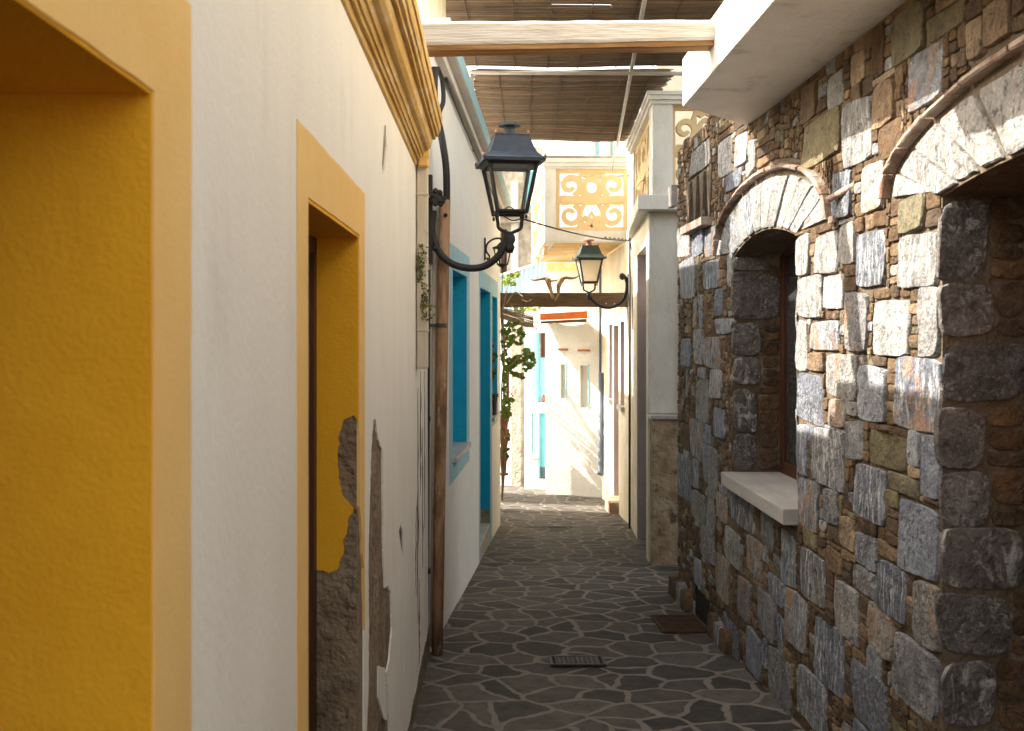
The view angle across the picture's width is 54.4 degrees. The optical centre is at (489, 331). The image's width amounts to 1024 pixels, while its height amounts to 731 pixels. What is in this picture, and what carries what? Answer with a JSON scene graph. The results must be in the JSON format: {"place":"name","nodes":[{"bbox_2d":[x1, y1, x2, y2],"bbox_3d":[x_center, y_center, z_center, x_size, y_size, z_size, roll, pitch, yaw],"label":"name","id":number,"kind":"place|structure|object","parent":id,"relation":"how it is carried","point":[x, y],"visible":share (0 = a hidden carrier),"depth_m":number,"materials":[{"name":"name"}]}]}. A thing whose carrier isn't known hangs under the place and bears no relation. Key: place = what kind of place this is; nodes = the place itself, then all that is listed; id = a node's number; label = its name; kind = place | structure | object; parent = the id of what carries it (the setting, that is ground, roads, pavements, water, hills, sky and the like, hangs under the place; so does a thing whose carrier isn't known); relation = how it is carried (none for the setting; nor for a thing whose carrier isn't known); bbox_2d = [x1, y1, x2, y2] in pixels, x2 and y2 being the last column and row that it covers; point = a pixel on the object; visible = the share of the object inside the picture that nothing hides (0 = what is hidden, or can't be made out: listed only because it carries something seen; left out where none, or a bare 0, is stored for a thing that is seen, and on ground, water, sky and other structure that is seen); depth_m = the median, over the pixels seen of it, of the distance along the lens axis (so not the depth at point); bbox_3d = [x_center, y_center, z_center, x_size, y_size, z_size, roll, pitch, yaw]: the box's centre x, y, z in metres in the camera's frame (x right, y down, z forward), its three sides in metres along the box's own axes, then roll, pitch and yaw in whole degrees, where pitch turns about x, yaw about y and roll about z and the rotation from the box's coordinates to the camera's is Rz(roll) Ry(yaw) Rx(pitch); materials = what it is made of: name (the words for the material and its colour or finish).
{"place":"outdoors","nodes":[
{"label":"outdoors","id":0,"kind":"place"},
{"bbox_2d":[492,344,498,414],"bbox_3d":[-0.003,0.519,11.115,0.210,0.818,0.205,0,0,0],"label":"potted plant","id":1,"kind":"object","parent":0,"point":[495,396],"visible":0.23,"depth_m":11.08,"materials":[{"name":"green plant"}]},
{"bbox_2d":[500,263,549,315],"bbox_3d":[0.655,-0.831,17.672,1.872,1.102,0.045,0,0,21],"label":"corrugated sheet","id":2,"kind":"object","parent":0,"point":[536,272],"visible":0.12,"depth_m":17.68,"materials":[{"name":"white metal"}]},
{"bbox_2d":[500,263,540,275],"bbox_3d":[0.648,-1.148,17.672,1.899,0.558,0.075,0,0,21],"label":"sheet capping","id":3,"kind":"object","parent":2,"relation":"on","point":[520,268],"visible":0.29,"depth_m":17.68,"materials":[{"name":"white paint"}]},
{"bbox_2d":[500,139,629,273],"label":"white house","id":4,"kind":"structure","parent":0,"point":[568,148],"depth_m":20.13,"materials":[{"name":"white paint"}]},
{"bbox_2d":[501,229,506,272],"bbox_3d":[0.344,-1.600,21.449,0.176,1.200,0.115,0,0,0],"label":"window","id":5,"kind":"structure","parent":4,"relation":"in","point":[502,234],"depth_m":21.44,"materials":[{"name":"brown wood"}]},
{"bbox_2d":[596,142,612,155],"bbox_3d":[2.315,-3.850,19.649,0.470,1.500,0.050,0,0,35],"label":"window","id":6,"kind":"structure","parent":4,"relation":"in","point":[597,144],"depth_m":19.72,"materials":[{"name":"glass"}]},
{"bbox_2d":[466,0,724,171],"label":"sky","id":7,"kind":"structure","parent":0,"point":[537,143],"materials":[{"name":"white"}]},
{"bbox_2d":[412,485,805,730],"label":"ground","id":8,"kind":"structure","parent":0,"point":[591,581],"depth_m":6.12,"materials":[{"name":"grey stone"}]},
{"bbox_2d":[0,0,441,730],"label":"plaster house","id":9,"kind":"structure","parent":8,"relation":"on","point":[212,448],"depth_m":1.29,"materials":[{"name":"paint"}]},
{"bbox_2d":[308,234,316,730],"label":"door","id":10,"kind":"structure","parent":9,"relation":"in","point":[312,241],"depth_m":2.69,"materials":[{"name":"brown wood"}]},
{"bbox_2d":[416,161,428,368],"bbox_3d":[-0.329,-0.335,4.905,0.059,1.030,0.100,0,0,0],"label":"downpipe","id":11,"kind":"object","parent":9,"relation":"attached to","point":[422,197],"visible":0.85,"depth_m":4.86,"materials":[{"name":"white plastic"}]},
{"bbox_2d":[416,244,431,284],"bbox_3d":[-0.320,-0.328,4.845,0.081,0.205,0.039,0,0,0],"label":"wall weed","id":12,"kind":"object","parent":11,"relation":"attached to","point":[422,266],"depth_m":4.84,"materials":[{"name":"green plant"}]},
{"bbox_2d":[420,285,434,320],"bbox_3d":[-0.302,-0.141,4.847,0.078,0.178,0.039,0,0,0],"label":"wall weed","id":13,"kind":"object","parent":11,"relation":"attached to","point":[426,299],"depth_m":4.84,"materials":[{"name":"green plant"}]},
{"bbox_2d":[428,270,430,608],"bbox_3d":[-0.367,0.778,5.850,0.037,2.278,0.128,0,0,-13],"label":"drain pipe","id":14,"kind":"object","parent":9,"relation":"attached to","point":[429,416],"visible":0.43,"depth_m":5.81,"materials":[{"name":"black metal"}]},
{"bbox_2d":[430,199,449,654],"bbox_3d":[-0.319,0.566,5.928,0.172,2.701,0.081,0,0,0],"label":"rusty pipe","id":15,"kind":"object","parent":9,"relation":"attached to","point":[441,325],"visible":0.9,"depth_m":5.90,"materials":[{"name":"metal"}]},
{"bbox_2d":[428,121,546,271],"bbox_3d":[-0.024,-0.795,5.840,0.664,0.885,0.373,0,0,-8],"label":"street lamp","id":16,"kind":"object","parent":9,"relation":"attached to","point":[509,149],"visible":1,"depth_m":5.83,"materials":[{"name":"black metal"}]},
{"bbox_2d":[417,0,509,651],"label":"blue trimmed house","id":17,"kind":"structure","parent":8,"relation":"on","point":[472,508],"depth_m":8.09,"materials":[{"name":"paint"}]},
{"bbox_2d":[430,206,435,646],"bbox_3d":[-0.337,0.565,5.970,0.038,2.648,0.026,0,0,0],"label":"conduit","id":18,"kind":"object","parent":17,"relation":"attached to","point":[433,395],"visible":0.67,"depth_m":5.96,"materials":[{"name":"white plastic"}]},
{"bbox_2d":[436,207,438,356],"bbox_3d":[-0.316,0.572,5.990,0.040,2.646,0.024,0,0,0],"label":"conduit","id":19,"kind":"object","parent":17,"relation":"attached to","point":[437,223],"visible":0.25,"depth_m":5.98,"materials":[{"name":"white plastic"}]},
{"bbox_2d":[431,66,449,199],"bbox_3d":[-0.315,-1.207,6.051,0.096,0.888,0.308,0,0,-16],"label":"power cable","id":20,"kind":"object","parent":17,"relation":"attached to","point":[436,72],"visible":0.71,"depth_m":5.93,"materials":[{"name":"black rubber"}]},
{"bbox_2d":[444,77,499,208],"bbox_3d":[-0.075,-1.540,9.213,0.016,0.269,5.351,0,0,5],"label":"eaves cable","id":21,"kind":"object","parent":17,"relation":"attached to","point":[456,107],"visible":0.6,"depth_m":7.49,"materials":[{"name":"black rubber"}]},
{"bbox_2d":[484,237,510,364],"bbox_3d":[0.087,-0.297,9.750,0.279,1.254,0.173,0,0,0],"label":"street lamp","id":22,"kind":"object","parent":17,"relation":"attached to","point":[502,265],"visible":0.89,"depth_m":9.74,"materials":[{"name":"black metal"}]},
{"bbox_2d":[470,0,682,170],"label":"steel pergola","id":23,"kind":"object","parent":17,"relation":"on","point":[630,72],"visible":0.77,"depth_m":8.54,"materials":[{"name":"grey metal"}]},
{"bbox_2d":[472,69,673,142],"bbox_3d":[0.745,-2.305,10.396,1.830,0.073,3.209,0,0,0],"label":"reed mat","id":24,"kind":"object","parent":23,"relation":"on","point":[583,108],"visible":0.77,"depth_m":9.95,"materials":[{"name":"wicker"}]},
{"bbox_2d":[446,0,723,68],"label":"reed mat","id":25,"kind":"object","parent":23,"relation":"on","point":[510,10],"visible":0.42,"depth_m":7.23,"materials":[{"name":"wicker"}]},
{"bbox_2d":[500,316,523,485],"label":"old stucco house","id":26,"kind":"structure","parent":8,"relation":"on","point":[515,461],"depth_m":18.08,"materials":[{"name":"beige paint"}]},
{"bbox_2d":[506,373,508,395],"bbox_3d":[0.364,0.936,18.369,0.098,0.527,0.040,0,0,33],"label":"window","id":27,"kind":"structure","parent":26,"relation":"in","point":[507,393],"depth_m":18.37,"materials":[{"name":"brown wood"}]},
{"bbox_2d":[500,271,541,500],"bbox_3d":[0.411,0.668,12.902,0.526,2.834,1.710,0,0,3],"label":"climbing vine","id":28,"kind":"object","parent":8,"relation":"on","point":[516,360],"visible":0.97,"depth_m":12.23,"materials":[{"name":"green plant"}]},
{"bbox_2d":[500,447,509,475],"bbox_3d":[0.103,1.598,12.352,0.297,0.358,0.124,0,0,0],"label":"flower pot","id":29,"kind":"object","parent":28,"relation":"hanging from","point":[507,455],"visible":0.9,"depth_m":12.32,"materials":[{"name":"ceramic"}]},
{"bbox_2d":[500,411,510,437],"bbox_3d":[0.116,1.126,12.350,0.309,0.367,0.148,0,0,0],"label":"flower pot","id":30,"kind":"object","parent":28,"relation":"hanging from","point":[506,421],"visible":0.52,"depth_m":12.31,"materials":[{"name":"ceramic"}]},
{"bbox_2d":[500,429,510,450],"bbox_3d":[0.114,1.340,12.400,0.303,0.272,0.148,0,0,0],"label":"flower pot","id":31,"kind":"object","parent":28,"relation":"hanging from","point":[507,439],"visible":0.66,"depth_m":12.37,"materials":[{"name":"ceramic"}]},
{"bbox_2d":[524,280,544,488],"bbox_3d":[0.926,1.515,17.244,0.605,4.830,0.350,0,0,35],"label":"turquoise door house","id":32,"kind":"structure","parent":8,"relation":"on","point":[534,430],"depth_m":17.19,"materials":[{"name":"paint"}]},
{"bbox_2d":[538,413,544,478],"bbox_3d":[0.938,1.966,17.126,0.182,1.130,0.090,0,0,35],"label":"door","id":33,"kind":"structure","parent":32,"relation":"in","point":[541,416],"depth_m":17.14,"materials":[{"name":"teal paint"}]},
{"bbox_2d":[542,526,572,526],"bbox_3d":[0.800,2.299,11.768,0.360,0.009,0.065,0,0,0],"label":"slot drain","id":34,"kind":"object","parent":8,"relation":"on","point":[557,526],"visible":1,"depth_m":11.75,"materials":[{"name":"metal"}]},
{"bbox_2d":[545,271,601,497],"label":"end white house","id":35,"kind":"structure","parent":8,"relation":"on","point":[571,403],"depth_m":15.58,"materials":[{"name":"paint"}]},
{"bbox_2d":[520,311,587,329],"bbox_3d":[0.953,-0.165,15.225,0.998,0.280,1.251,0,0,0],"label":"awning","id":36,"kind":"object","parent":35,"relation":"attached to","point":[546,319],"visible":0.78,"depth_m":14.60,"materials":[{"name":"orange fabric"}]},
{"bbox_2d":[558,348,567,399],"bbox_3d":[1.179,0.664,15.701,0.162,0.801,0.130,0,0,34],"label":"window","id":37,"kind":"structure","parent":35,"relation":"in","point":[564,366],"depth_m":15.71,"materials":[{"name":"glass"}]},
{"bbox_2d":[577,349,589,408],"bbox_3d":[1.491,0.737,15.491,0.208,0.925,0.130,0,0,34],"label":"window","id":38,"kind":"structure","parent":35,"relation":"in","point":[585,369],"depth_m":15.51,"materials":[{"name":"glass"}]},
{"bbox_2d":[546,242,625,271],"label":"yellow wall","id":39,"kind":"structure","parent":35,"relation":"on","point":[554,267],"depth_m":17.20,"materials":[{"name":"beige paint"}]},
{"bbox_2d":[549,655,606,665],"bbox_3d":[0.508,1.901,5.760,0.320,0.021,0.190,0,0,0],"label":"drain grate","id":40,"kind":"object","parent":8,"relation":"on","point":[575,660],"visible":1,"depth_m":5.76,"materials":[{"name":"metal"}]},
{"bbox_2d":[530,66,708,564],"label":"cream house","id":41,"kind":"structure","parent":8,"relation":"on","point":[666,123],"depth_m":10.79,"materials":[{"name":"paint"}]},
{"bbox_2d":[500,293,626,306],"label":"timber beam","id":42,"kind":"structure","parent":41,"relation":"attached to","point":[565,299],"depth_m":12.19,"materials":[{"name":"brown wood"}]},
{"bbox_2d":[530,276,578,300],"bbox_3d":[0.797,-0.535,12.156,0.621,0.321,0.088,0,0,0],"label":"horned skull","id":43,"kind":"object","parent":42,"relation":"attached to","point":[559,281],"visible":1,"depth_m":12.13},
{"bbox_2d":[497,206,632,329],"bbox_3d":[0.876,-0.531,8.526,0.140,1.012,5.598,0,0,16],"label":"thin wire","id":44,"kind":"object","parent":41,"relation":"attached to","point":[605,238],"visible":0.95,"depth_m":8.58,"materials":[{"name":"black rubber"}]},
{"bbox_2d":[572,238,627,308],"bbox_3d":[1.350,-0.698,12.000,0.691,0.852,0.389,0,0,0],"label":"street lamp","id":45,"kind":"object","parent":41,"relation":"attached to","point":[589,258],"visible":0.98,"depth_m":11.90,"materials":[{"name":"black metal"}]},
{"bbox_2d":[597,267,603,475],"bbox_3d":[1.688,0.537,15.018,0.118,3.275,0.180,0,0,24],"label":"downpipe","id":46,"kind":"object","parent":41,"relation":"attached to","point":[600,472],"visible":0.87,"depth_m":14.96,"materials":[{"name":"grey plastic"}]},
{"bbox_2d":[628,238,630,528],"bbox_3d":[1.639,0.601,11.645,0.026,3.401,0.026,0,0,-23],"label":"wall pipe","id":47,"kind":"object","parent":41,"relation":"attached to","point":[629,386],"depth_m":11.63,"materials":[{"name":"metal"}]},
{"bbox_2d":[650,615,707,632],"bbox_3d":[1.280,1.960,6.700,0.320,0.044,0.500,0,0,0],"label":"iron plate","id":48,"kind":"object","parent":8,"relation":"on","point":[680,624],"visible":0.98,"depth_m":6.67,"materials":[{"name":"brown metal"}]},
{"bbox_2d":[668,0,1023,730],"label":"stone house","id":49,"kind":"structure","parent":8,"relation":"on","point":[846,194],"depth_m":3.85,"materials":[{"name":"grey stone"}]},
{"bbox_2d":[421,20,714,56],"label":"pergola beam","id":50,"kind":"structure","parent":49,"relation":"attached to","point":[474,38],"depth_m":4.40,"materials":[{"name":"beige wood"}]},
{"bbox_2d":[780,239,797,479],"bbox_3d":[1.755,0.144,5.327,0.050,1.392,1.221,0,0,0],"label":"window","id":51,"kind":"structure","parent":49,"relation":"in","point":[788,277],"depth_m":5.83,"materials":[{"name":"brown wood"}]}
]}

